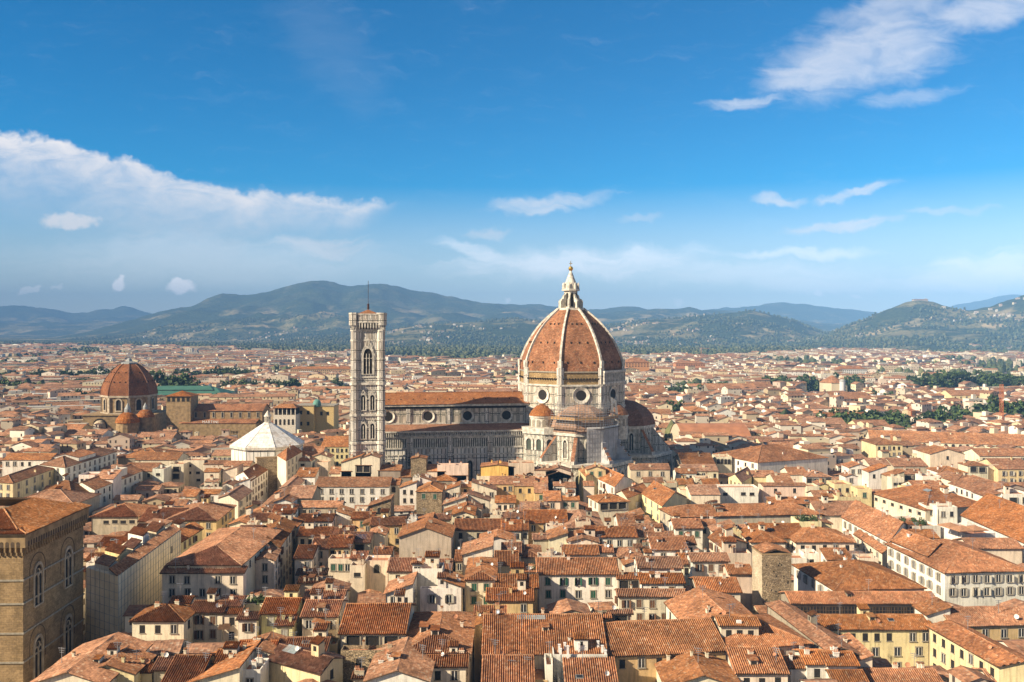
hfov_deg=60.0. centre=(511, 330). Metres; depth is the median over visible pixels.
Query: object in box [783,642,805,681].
house
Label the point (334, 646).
house
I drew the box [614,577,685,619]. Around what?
house
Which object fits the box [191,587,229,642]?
house
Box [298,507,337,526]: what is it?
house
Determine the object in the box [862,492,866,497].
window
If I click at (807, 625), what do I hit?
house
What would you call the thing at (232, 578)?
window
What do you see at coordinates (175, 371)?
tree
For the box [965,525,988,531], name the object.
parasol
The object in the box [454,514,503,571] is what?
house
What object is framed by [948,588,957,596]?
window
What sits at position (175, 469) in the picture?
window
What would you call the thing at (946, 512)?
house
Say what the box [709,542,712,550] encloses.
window
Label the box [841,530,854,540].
house
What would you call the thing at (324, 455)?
house
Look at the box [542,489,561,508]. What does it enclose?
house
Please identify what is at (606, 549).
house
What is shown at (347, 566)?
window
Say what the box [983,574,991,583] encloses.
window
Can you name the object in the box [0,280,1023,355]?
hills
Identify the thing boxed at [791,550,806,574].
house
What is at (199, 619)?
window
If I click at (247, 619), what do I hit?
house
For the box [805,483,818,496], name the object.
house
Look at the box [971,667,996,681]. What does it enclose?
house
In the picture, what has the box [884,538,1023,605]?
house
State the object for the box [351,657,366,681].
house
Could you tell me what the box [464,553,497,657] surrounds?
house
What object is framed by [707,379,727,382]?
tree
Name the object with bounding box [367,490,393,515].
house
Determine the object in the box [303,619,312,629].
window
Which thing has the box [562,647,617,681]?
house
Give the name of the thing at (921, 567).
window
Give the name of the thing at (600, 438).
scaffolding
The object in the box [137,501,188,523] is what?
house
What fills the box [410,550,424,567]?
house
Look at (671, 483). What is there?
house
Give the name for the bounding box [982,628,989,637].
window
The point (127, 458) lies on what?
house
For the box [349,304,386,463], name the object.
bell tower
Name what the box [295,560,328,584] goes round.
house
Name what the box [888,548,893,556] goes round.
window
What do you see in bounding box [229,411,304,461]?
baptistery
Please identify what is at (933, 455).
house
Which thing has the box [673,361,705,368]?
brick palace
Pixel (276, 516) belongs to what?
house
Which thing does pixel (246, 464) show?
house
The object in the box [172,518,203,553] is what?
house
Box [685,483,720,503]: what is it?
house
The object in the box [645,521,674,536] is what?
house
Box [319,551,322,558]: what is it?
window
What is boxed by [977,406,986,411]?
tree
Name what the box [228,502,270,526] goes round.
house
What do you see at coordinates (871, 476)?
house
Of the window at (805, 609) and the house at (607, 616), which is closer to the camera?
the house at (607, 616)
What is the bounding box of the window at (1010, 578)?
[1006,574,1014,582]
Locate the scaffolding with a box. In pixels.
[549,397,631,463]
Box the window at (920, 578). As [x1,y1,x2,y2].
[918,575,923,585]
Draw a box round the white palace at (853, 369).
[832,366,866,373]
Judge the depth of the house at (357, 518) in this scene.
295.70 m
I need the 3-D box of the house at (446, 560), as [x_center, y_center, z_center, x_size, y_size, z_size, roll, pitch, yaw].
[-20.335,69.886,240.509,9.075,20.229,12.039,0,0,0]
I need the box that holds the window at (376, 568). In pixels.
[373,564,379,572]
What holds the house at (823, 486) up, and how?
on the ground
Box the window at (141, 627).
[139,625,144,633]
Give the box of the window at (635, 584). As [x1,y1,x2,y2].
[628,581,638,587]
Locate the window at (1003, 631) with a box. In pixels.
[1000,628,1007,638]
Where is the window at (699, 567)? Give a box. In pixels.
[695,563,703,571]
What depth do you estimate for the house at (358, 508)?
308.16 m
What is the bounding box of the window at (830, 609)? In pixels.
[825,606,842,613]
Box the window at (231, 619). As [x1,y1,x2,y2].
[229,617,234,625]
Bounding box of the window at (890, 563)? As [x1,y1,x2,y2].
[888,560,893,568]
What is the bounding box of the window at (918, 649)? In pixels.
[915,646,922,656]
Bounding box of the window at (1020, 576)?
[1017,574,1023,582]
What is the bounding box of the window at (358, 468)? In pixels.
[356,466,363,472]
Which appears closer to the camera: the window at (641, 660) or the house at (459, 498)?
the window at (641, 660)
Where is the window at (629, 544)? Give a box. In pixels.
[627,539,632,546]
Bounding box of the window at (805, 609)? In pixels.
[796,606,810,612]
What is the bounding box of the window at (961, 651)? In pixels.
[959,649,963,659]
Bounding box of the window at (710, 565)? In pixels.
[708,563,713,571]
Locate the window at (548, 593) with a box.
[545,590,551,598]
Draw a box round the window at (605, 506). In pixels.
[600,503,608,510]
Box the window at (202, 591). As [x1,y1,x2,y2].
[199,588,205,596]
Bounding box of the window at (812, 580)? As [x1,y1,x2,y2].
[811,579,814,588]
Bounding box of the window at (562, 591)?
[559,589,565,597]
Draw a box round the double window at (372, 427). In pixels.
[368,417,376,438]
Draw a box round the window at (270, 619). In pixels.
[267,616,273,625]
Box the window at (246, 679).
[245,678,253,681]
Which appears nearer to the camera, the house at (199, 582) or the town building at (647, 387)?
the house at (199, 582)
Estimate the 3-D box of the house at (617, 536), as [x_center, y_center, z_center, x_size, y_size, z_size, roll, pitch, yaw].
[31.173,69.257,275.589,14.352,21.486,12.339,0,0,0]
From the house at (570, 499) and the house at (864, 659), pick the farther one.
the house at (570, 499)
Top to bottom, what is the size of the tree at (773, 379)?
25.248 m
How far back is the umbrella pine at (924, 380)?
966.62 m
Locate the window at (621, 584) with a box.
[618,581,630,587]
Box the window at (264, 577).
[262,575,267,583]
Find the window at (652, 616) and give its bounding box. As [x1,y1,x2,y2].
[649,613,655,619]
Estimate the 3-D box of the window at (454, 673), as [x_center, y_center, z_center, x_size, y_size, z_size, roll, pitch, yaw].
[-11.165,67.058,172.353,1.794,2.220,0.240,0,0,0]
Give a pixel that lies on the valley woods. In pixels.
(454, 350)
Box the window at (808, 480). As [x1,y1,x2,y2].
[806,478,813,482]
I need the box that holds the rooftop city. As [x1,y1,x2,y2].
[0,297,1023,681]
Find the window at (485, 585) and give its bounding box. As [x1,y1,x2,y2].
[483,583,489,591]
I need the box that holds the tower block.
[185,348,193,351]
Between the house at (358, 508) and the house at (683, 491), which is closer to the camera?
the house at (358, 508)
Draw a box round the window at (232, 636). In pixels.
[228,632,234,639]
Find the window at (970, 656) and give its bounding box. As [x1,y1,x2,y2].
[967,652,973,665]
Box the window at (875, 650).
[872,647,879,656]
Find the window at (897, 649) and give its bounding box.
[893,646,901,656]
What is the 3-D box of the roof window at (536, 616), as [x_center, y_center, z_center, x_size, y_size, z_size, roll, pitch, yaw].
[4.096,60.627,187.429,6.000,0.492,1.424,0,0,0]
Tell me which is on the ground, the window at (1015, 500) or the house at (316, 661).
the house at (316, 661)
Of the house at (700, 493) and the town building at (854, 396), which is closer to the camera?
the house at (700, 493)
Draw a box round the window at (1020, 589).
[1017,586,1023,594]
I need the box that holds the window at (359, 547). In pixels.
[354,544,364,550]
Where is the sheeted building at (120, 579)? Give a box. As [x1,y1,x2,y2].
[86,521,180,641]
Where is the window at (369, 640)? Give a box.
[365,636,379,644]
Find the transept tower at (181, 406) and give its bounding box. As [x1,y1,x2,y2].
[166,391,199,428]
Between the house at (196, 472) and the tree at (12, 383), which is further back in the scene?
the tree at (12, 383)
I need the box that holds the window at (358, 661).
[356,659,360,667]
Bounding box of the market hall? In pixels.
[157,386,236,395]
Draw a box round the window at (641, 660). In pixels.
[637,657,645,668]
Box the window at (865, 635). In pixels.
[862,633,868,641]
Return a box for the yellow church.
[297,399,338,432]
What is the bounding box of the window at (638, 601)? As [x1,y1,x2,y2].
[635,599,641,607]
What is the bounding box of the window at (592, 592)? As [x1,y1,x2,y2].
[590,590,596,598]
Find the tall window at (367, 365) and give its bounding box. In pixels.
[360,339,374,374]
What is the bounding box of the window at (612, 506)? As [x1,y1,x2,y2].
[609,503,617,509]
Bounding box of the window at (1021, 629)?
[1018,627,1023,637]
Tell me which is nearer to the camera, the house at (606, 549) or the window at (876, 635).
the window at (876, 635)
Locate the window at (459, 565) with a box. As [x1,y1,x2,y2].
[456,563,461,570]
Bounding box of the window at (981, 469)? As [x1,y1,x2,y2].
[979,467,985,472]
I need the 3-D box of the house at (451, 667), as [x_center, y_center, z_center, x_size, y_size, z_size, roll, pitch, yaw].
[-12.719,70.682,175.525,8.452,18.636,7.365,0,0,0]
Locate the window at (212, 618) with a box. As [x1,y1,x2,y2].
[209,615,216,625]
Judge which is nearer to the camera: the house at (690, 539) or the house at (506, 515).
the house at (690, 539)
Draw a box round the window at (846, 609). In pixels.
[841,606,856,613]
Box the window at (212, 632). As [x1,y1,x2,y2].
[209,629,216,638]
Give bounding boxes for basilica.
[179,404,269,437]
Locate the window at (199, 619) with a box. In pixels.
[195,615,203,624]
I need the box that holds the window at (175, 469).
[173,466,179,471]
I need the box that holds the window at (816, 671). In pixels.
[813,669,820,677]
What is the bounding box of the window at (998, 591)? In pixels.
[994,587,1002,595]
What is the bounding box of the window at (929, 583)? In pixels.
[926,579,932,589]
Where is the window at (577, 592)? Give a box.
[575,590,581,598]
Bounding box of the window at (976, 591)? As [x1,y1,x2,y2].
[972,587,980,595]
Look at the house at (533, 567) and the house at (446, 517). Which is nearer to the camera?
the house at (533, 567)
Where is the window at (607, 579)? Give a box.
[604,577,611,585]
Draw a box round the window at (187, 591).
[184,588,190,594]
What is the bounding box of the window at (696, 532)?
[694,530,699,537]
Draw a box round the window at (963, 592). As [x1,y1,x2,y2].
[959,588,968,596]
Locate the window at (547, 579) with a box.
[544,577,550,585]
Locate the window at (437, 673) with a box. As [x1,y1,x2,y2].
[434,671,440,680]
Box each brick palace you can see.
[625,357,648,370]
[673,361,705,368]
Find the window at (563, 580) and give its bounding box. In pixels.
[559,577,567,585]
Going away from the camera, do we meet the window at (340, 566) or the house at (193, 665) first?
the house at (193, 665)
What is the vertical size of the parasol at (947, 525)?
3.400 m
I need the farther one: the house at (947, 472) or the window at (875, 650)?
the house at (947, 472)
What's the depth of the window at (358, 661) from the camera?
178.01 m
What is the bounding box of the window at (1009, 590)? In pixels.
[1005,586,1014,594]
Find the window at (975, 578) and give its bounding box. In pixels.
[971,574,980,582]
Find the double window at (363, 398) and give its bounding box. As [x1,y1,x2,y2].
[359,389,366,410]
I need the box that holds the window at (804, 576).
[803,574,806,583]
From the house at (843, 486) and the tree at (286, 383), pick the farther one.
the tree at (286, 383)
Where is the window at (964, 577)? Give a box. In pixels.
[961,574,968,583]
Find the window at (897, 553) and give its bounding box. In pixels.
[896,552,899,560]
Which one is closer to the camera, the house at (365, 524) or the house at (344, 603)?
the house at (344, 603)
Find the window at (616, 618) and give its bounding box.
[614,616,627,620]
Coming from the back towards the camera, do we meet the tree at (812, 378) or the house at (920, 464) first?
the tree at (812, 378)
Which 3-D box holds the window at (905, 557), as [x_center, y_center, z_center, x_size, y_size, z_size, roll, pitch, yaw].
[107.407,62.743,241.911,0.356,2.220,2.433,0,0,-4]
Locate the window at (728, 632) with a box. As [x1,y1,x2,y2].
[726,630,730,636]
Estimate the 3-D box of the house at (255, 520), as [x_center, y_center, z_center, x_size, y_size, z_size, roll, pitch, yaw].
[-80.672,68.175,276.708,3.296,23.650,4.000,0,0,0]
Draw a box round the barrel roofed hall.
[670,423,750,440]
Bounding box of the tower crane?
[999,384,1003,419]
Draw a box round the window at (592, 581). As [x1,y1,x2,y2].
[588,577,597,585]
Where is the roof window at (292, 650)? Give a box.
[282,644,301,653]
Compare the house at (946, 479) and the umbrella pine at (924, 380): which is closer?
the house at (946, 479)
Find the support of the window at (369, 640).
in the house at (376, 623)
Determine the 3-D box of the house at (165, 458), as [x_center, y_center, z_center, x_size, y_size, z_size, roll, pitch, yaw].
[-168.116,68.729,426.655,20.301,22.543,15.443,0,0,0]
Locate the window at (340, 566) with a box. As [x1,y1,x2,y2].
[337,564,343,571]
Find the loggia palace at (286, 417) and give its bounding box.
[273,404,300,433]
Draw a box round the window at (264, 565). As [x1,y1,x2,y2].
[262,563,267,571]
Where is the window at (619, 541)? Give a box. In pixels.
[617,539,622,546]
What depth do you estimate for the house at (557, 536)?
267.65 m
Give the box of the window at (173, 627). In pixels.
[169,624,177,633]
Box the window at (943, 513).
[940,511,945,517]
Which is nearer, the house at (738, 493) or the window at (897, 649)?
the window at (897, 649)
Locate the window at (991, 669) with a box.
[990,667,993,677]
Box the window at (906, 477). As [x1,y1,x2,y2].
[904,475,911,480]
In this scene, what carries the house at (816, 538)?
on the ground
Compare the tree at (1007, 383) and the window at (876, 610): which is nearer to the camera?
the window at (876, 610)
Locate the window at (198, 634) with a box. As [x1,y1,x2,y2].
[194,630,203,639]
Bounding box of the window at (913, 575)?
[911,571,915,580]
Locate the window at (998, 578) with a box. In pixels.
[994,574,1002,582]
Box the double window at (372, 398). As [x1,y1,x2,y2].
[368,389,376,410]
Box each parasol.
[937,522,958,532]
[949,526,972,536]
[959,521,974,525]
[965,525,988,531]
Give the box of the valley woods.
[0,340,1023,357]
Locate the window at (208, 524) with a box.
[205,522,210,528]
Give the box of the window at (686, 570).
[684,568,688,574]
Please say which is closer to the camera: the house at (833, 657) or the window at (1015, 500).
the house at (833, 657)
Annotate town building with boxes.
[64,428,113,438]
[65,424,91,429]
[137,432,180,440]
[211,450,230,460]
[302,446,328,456]
[321,434,348,466]
[628,385,665,390]
[648,407,671,417]
[684,406,708,415]
[701,383,756,390]
[745,381,773,387]
[792,417,845,424]
[793,401,830,411]
[819,411,863,417]
[821,392,871,400]
[848,420,888,429]
[861,436,902,457]
[866,430,1023,447]
[940,390,980,398]
[963,402,983,411]
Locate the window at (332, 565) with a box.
[330,563,335,571]
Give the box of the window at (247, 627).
[242,622,252,632]
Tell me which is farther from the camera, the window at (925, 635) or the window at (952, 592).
the window at (952, 592)
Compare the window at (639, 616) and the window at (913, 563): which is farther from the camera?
the window at (913, 563)
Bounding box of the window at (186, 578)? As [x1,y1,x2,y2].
[183,576,190,584]
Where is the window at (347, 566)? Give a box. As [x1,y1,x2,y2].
[344,564,349,571]
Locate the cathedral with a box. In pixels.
[349,261,671,494]
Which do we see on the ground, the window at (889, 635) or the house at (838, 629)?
the house at (838, 629)
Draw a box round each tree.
[1,380,21,385]
[10,381,35,385]
[32,368,45,373]
[67,370,82,375]
[75,389,93,394]
[87,368,97,374]
[97,366,113,374]
[149,370,185,386]
[156,374,200,385]
[157,370,190,385]
[170,369,185,374]
[193,369,209,374]
[210,365,224,374]
[217,367,234,374]
[219,378,237,386]
[223,367,237,374]
[229,378,246,384]
[238,369,250,373]
[239,380,253,384]
[274,378,299,386]
[288,378,301,386]
[330,377,343,385]
[659,399,684,409]
[665,383,684,391]
[665,399,680,410]
[683,384,702,389]
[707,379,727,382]
[761,375,784,384]
[785,377,806,381]
[796,373,813,391]
[804,375,815,387]
[810,379,821,391]
[815,410,872,423]
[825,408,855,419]
[833,372,856,390]
[846,410,884,420]
[855,377,865,383]
[857,408,879,417]
[867,409,926,425]
[868,412,898,423]
[871,389,892,394]
[885,413,910,428]
[906,376,926,384]
[917,369,957,385]
[922,411,952,421]
[923,410,963,421]
[925,379,954,387]
[931,404,955,421]
[943,380,964,387]
[945,404,964,415]
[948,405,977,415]
[965,374,1000,386]
[975,372,1003,383]
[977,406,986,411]
[986,394,1023,414]
[992,401,1021,413]
[1003,380,1016,386]
[1011,403,1023,416]
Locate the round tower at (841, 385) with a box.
[839,380,845,390]
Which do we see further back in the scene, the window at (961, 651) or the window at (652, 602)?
the window at (652, 602)
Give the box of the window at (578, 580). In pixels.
[574,577,581,585]
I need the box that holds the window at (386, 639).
[383,636,398,643]
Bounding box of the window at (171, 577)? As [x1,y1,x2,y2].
[168,575,175,583]
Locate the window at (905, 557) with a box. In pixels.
[904,556,907,564]
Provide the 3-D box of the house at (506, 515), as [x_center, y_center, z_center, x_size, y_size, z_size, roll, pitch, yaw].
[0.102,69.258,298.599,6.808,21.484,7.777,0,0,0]
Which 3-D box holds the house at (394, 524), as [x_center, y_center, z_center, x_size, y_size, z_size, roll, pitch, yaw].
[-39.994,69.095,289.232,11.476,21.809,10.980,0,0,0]
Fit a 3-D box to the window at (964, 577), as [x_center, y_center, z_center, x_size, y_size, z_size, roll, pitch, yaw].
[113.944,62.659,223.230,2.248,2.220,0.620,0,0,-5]
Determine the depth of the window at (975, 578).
223.60 m
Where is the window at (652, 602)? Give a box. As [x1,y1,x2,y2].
[649,599,655,608]
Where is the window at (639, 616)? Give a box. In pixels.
[636,613,642,619]
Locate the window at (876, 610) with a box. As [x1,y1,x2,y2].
[872,607,889,613]
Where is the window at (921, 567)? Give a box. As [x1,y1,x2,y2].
[919,563,923,572]
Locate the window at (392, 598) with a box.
[390,596,394,602]
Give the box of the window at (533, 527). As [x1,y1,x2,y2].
[531,525,535,531]
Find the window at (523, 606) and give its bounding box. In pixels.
[520,603,526,612]
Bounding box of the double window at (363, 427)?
[359,418,367,439]
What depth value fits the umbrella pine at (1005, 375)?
1047.46 m
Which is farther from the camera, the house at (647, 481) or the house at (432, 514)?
the house at (647, 481)
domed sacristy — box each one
[115,403,139,433]
[137,402,154,431]
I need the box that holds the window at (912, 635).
[909,632,916,641]
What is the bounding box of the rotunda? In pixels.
[820,375,839,390]
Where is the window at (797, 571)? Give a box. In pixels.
[796,570,799,579]
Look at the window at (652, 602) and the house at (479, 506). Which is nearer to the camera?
the window at (652, 602)
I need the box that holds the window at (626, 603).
[622,599,630,608]
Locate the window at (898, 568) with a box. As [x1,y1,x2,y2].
[896,564,900,572]
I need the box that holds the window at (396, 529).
[394,527,398,533]
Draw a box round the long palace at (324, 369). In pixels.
[290,366,350,373]
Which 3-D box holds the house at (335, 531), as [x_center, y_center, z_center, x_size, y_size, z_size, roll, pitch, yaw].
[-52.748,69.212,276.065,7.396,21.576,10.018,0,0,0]
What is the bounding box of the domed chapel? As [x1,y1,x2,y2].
[82,358,165,431]
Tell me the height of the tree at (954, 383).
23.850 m
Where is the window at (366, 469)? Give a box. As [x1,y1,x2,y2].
[362,467,369,472]
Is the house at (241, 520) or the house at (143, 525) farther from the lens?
the house at (241, 520)
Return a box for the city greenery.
[0,345,1023,440]
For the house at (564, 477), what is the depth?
364.00 m
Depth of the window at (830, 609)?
209.03 m
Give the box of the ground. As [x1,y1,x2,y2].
[83,363,1012,681]
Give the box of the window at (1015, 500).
[1009,497,1017,502]
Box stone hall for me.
[0,497,91,681]
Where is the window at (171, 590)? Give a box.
[168,588,174,596]
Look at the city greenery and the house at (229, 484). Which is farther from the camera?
the city greenery
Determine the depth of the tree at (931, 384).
967.68 m
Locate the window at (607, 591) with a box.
[605,589,611,597]
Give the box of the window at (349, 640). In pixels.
[345,636,360,644]
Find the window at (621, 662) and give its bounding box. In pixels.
[619,659,625,668]
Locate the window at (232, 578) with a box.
[229,576,235,584]
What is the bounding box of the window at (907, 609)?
[903,607,914,613]
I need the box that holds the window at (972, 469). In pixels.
[970,467,977,472]
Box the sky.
[0,0,1023,313]
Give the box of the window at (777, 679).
[775,677,780,681]
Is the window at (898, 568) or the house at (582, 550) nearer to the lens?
the window at (898, 568)
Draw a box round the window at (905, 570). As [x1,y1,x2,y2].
[903,567,907,576]
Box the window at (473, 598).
[470,596,477,604]
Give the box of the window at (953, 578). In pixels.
[949,575,957,583]
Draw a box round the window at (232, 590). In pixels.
[230,588,235,595]
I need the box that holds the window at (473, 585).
[471,583,477,591]
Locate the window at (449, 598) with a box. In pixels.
[445,594,453,603]
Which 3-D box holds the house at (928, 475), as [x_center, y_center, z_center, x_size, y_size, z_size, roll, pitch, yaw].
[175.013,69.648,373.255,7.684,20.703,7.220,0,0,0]
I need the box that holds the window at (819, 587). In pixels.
[817,584,822,590]
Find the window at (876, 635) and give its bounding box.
[874,633,879,641]
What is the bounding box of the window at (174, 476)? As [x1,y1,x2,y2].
[172,474,179,478]
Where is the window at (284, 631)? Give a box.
[281,628,287,635]
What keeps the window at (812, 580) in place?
in the house at (844, 574)
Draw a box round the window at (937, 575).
[935,572,940,581]
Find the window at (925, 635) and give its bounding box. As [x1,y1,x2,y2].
[922,632,928,641]
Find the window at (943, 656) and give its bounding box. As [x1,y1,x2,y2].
[940,652,945,664]
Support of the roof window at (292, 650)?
in the house at (316, 661)
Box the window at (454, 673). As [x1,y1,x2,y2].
[450,669,458,680]
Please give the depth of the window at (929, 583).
230.19 m
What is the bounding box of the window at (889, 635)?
[886,633,892,641]
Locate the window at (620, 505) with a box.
[618,502,626,509]
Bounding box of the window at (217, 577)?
[214,575,221,583]
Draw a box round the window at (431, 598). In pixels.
[427,594,435,603]
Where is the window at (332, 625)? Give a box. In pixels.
[327,620,334,629]
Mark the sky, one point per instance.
(156, 156)
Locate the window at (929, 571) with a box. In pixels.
[926,567,932,576]
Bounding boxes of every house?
[0,465,53,497]
[2,451,59,475]
[5,486,101,521]
[30,632,152,681]
[40,446,116,484]
[43,473,88,491]
[52,448,95,460]
[78,464,142,506]
[79,472,99,482]
[83,542,104,562]
[86,551,98,566]
[89,496,156,534]
[96,527,127,551]
[97,468,121,503]
[98,642,156,681]
[101,539,117,551]
[114,465,126,475]
[117,447,179,464]
[125,523,148,535]
[126,460,166,480]
[129,591,194,645]
[132,649,154,681]
[135,449,188,465]
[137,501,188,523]
[145,514,172,527]
[150,650,185,681]
[152,464,171,483]
[159,558,247,602]
[161,641,215,681]
[165,526,283,595]
[166,494,236,539]
[168,583,197,603]
[169,460,188,485]
[170,496,192,506]
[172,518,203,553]
[178,489,201,502]
[184,455,210,487]
[186,637,263,681]
[187,496,200,504]
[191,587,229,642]
[199,486,223,502]
[199,594,244,641]
[203,457,227,469]
[203,481,225,492]
[204,465,223,485]
[205,476,219,485]
[211,633,240,663]
[217,484,252,518]
[219,477,238,491]
[219,594,246,611]
[223,461,254,470]
[223,463,242,482]
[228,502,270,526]
[235,600,261,640]
[236,463,267,502]
[237,475,255,487]
[239,626,280,646]
[240,516,266,526]
[243,647,268,681]
[245,587,271,634]
[247,512,259,524]
[248,504,273,524]
[252,623,286,657]
[255,542,282,589]
[258,487,291,511]
[258,584,304,635]
[266,514,297,588]
[267,509,304,584]
[267,631,345,681]
[271,498,299,517]
[272,488,298,503]
[274,607,298,635]
[277,444,302,490]
[279,474,305,488]
[286,622,335,651]
[289,482,321,515]
[293,535,320,584]
[295,466,319,484]
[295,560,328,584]
[296,517,333,544]
[296,570,332,596]
[298,454,315,468]
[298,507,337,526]
[299,493,345,512]
[299,587,347,636]
[302,577,350,602]
[311,451,333,466]
[311,608,330,632]
[313,533,331,575]
[314,460,330,476]
[315,474,392,507]
[326,529,356,556]
[328,465,340,476]
[328,517,356,535]
[328,544,352,582]
[328,586,346,616]
[328,633,339,653]
[336,502,354,526]
[337,588,416,654]
[338,517,358,534]
[339,469,351,476]
[341,453,364,476]
[341,640,392,681]
[349,549,369,562]
[350,508,377,530]
[350,524,373,554]
[350,552,365,602]
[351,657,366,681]
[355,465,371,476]
[355,498,367,510]
[361,449,382,476]
[362,513,370,530]
[363,636,434,681]
[365,547,390,592]
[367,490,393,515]
[369,508,407,551]
[370,518,389,550]
[372,542,395,556]
[377,462,402,477]
[383,571,417,611]
[386,552,424,580]
[391,478,402,504]
[397,516,455,570]
[398,469,411,482]
[399,480,417,513]
[406,606,475,681]
[408,513,417,523]
[410,452,427,479]
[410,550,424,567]
[413,473,419,486]
[413,550,443,611]
[415,481,445,513]
[417,508,434,520]
[420,473,436,484]
[420,572,460,611]
[426,462,445,476]
[426,639,468,681]
[434,512,451,522]
[436,474,456,484]
[437,460,468,480]
[437,548,454,570]
[441,563,465,610]
[442,490,466,507]
[442,501,467,523]
[443,481,460,509]
[449,475,466,481]
[452,501,476,568]
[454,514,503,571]
[454,539,461,573]
[460,534,493,611]
[461,480,489,493]
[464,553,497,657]
[467,485,490,517]
[468,498,482,517]
[471,478,497,511]
[473,594,506,615]
[474,602,490,681]
[477,474,489,481]
[479,523,515,549]
[480,459,513,475]
[481,608,608,668]
[481,639,534,681]
[485,573,534,612]
[489,473,513,494]
[490,504,500,517]
[492,562,523,586]
[494,540,518,572]
[495,495,515,515]
[501,512,522,541]
[501,532,522,561]
[502,506,522,519]
[507,505,522,517]
[508,457,533,475]
[509,561,539,612]
[510,514,529,544]
[514,474,534,506]
[519,494,539,510]
[521,540,541,563]
[523,507,567,543]
[524,563,535,572]
[527,656,547,681]
[531,529,550,551]
[533,480,547,501]
[534,464,556,490]
[535,474,547,481]
[535,548,619,611]
[537,499,549,508]
[537,542,564,556]
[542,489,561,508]
[544,641,552,681]
[546,462,571,490]
[546,471,573,490]
[546,519,568,551]
[546,520,562,529]
[552,480,564,494]
[552,632,606,681]
[560,489,579,510]
[560,535,600,556]
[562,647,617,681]
[564,507,603,531]
[565,478,575,493]
[566,525,598,543]
[575,510,590,526]
[578,461,593,501]
[582,481,594,502]
[585,461,605,494]
[586,491,630,525]
[593,601,612,621]
[595,517,637,556]
[597,465,632,493]
[598,534,613,556]
[604,607,725,681]
[607,605,633,620]
[613,508,635,525]
[614,539,643,571]
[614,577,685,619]
[615,561,641,587]
[616,482,646,510]
[620,548,633,571]
[625,502,644,515]
[627,461,670,484]
[628,515,664,543]
[632,540,649,554]
[632,548,683,572]
[637,561,685,587]
[641,474,663,486]
[641,476,687,522]
[644,530,687,555]
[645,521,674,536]
[654,648,739,681]
[658,497,823,530]
[664,477,676,490]
[664,586,752,622]
[668,509,703,551]
[672,468,696,479]
[674,451,714,467]
[675,475,693,486]
[675,526,696,551]
[675,542,690,557]
[677,464,718,477]
[677,487,688,503]
[677,532,695,544]
[681,548,688,586]
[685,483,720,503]
[685,544,730,584]
[689,565,742,601]
[692,472,711,483]
[698,476,719,483]
[701,510,715,551]
[707,517,734,534]
[707,523,747,551]
[711,603,761,637]
[712,452,731,472]
[713,444,828,474]
[717,484,757,503]
[719,536,750,564]
[721,562,751,612]
[722,603,813,661]
[725,646,790,681]
[728,466,752,483]
[733,519,741,537]
[735,518,747,528]
[738,521,787,566]
[746,519,800,551]
[750,469,773,486]
[758,479,806,502]
[765,491,819,508]
[765,600,860,655]
[766,472,793,481]
[779,579,935,613]
[780,465,806,481]
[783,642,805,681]
[789,517,856,561]
[791,509,821,526]
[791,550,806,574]
[791,550,926,590]
[792,644,826,678]
[799,546,818,562]
[802,468,831,482]
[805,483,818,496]
[806,483,843,500]
[806,509,832,527]
[808,493,860,531]
[812,478,827,489]
[815,602,931,666]
[818,636,860,677]
[819,543,851,561]
[825,668,868,681]
[826,479,851,493]
[826,623,840,635]
[833,491,859,500]
[838,632,873,667]
[839,470,857,485]
[841,460,867,485]
[841,500,906,545]
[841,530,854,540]
[851,484,871,506]
[853,529,886,567]
[853,545,877,562]
[859,653,942,681]
[861,456,890,470]
[861,463,886,488]
[872,484,975,522]
[881,469,904,489]
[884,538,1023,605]
[885,455,928,472]
[887,473,903,488]
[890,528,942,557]
[892,510,940,537]
[900,467,921,481]
[900,478,947,488]
[905,521,940,539]
[912,593,951,622]
[915,470,940,479]
[916,444,964,467]
[918,495,935,522]
[925,616,1023,681]
[926,464,968,474]
[929,495,956,523]
[933,470,955,479]
[940,472,969,487]
[941,520,994,539]
[943,600,1023,639]
[948,475,1023,499]
[952,537,1023,563]
[958,459,988,478]
[960,493,1023,562]
[963,446,1023,460]
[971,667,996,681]
[972,489,1003,500]
[979,456,1023,481]
[979,462,998,480]
[1000,484,1023,505]
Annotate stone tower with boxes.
[255,456,276,497]
[752,542,791,604]
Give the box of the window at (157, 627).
[154,625,160,633]
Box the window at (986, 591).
[982,587,991,595]
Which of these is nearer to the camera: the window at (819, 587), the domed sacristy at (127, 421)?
the window at (819, 587)
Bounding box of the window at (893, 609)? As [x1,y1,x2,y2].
[887,606,904,613]
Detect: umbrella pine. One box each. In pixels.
[913,377,943,385]
[922,372,956,379]
[944,370,984,386]
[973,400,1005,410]
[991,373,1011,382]
[1000,375,1023,378]
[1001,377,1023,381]
[1010,381,1023,385]
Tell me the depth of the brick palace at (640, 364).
1330.00 m
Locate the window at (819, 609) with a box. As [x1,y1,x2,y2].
[810,606,826,613]
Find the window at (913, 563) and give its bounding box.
[911,559,915,568]
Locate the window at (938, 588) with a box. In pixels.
[936,584,940,594]
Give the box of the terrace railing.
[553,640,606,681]
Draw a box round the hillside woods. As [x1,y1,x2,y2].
[65,304,1023,348]
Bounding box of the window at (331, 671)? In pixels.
[330,669,333,679]
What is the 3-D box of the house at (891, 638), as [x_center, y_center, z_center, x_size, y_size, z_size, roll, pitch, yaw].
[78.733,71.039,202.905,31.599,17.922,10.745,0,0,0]
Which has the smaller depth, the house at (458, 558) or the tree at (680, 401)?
the house at (458, 558)
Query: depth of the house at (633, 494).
333.22 m
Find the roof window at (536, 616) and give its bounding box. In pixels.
[517,615,545,618]

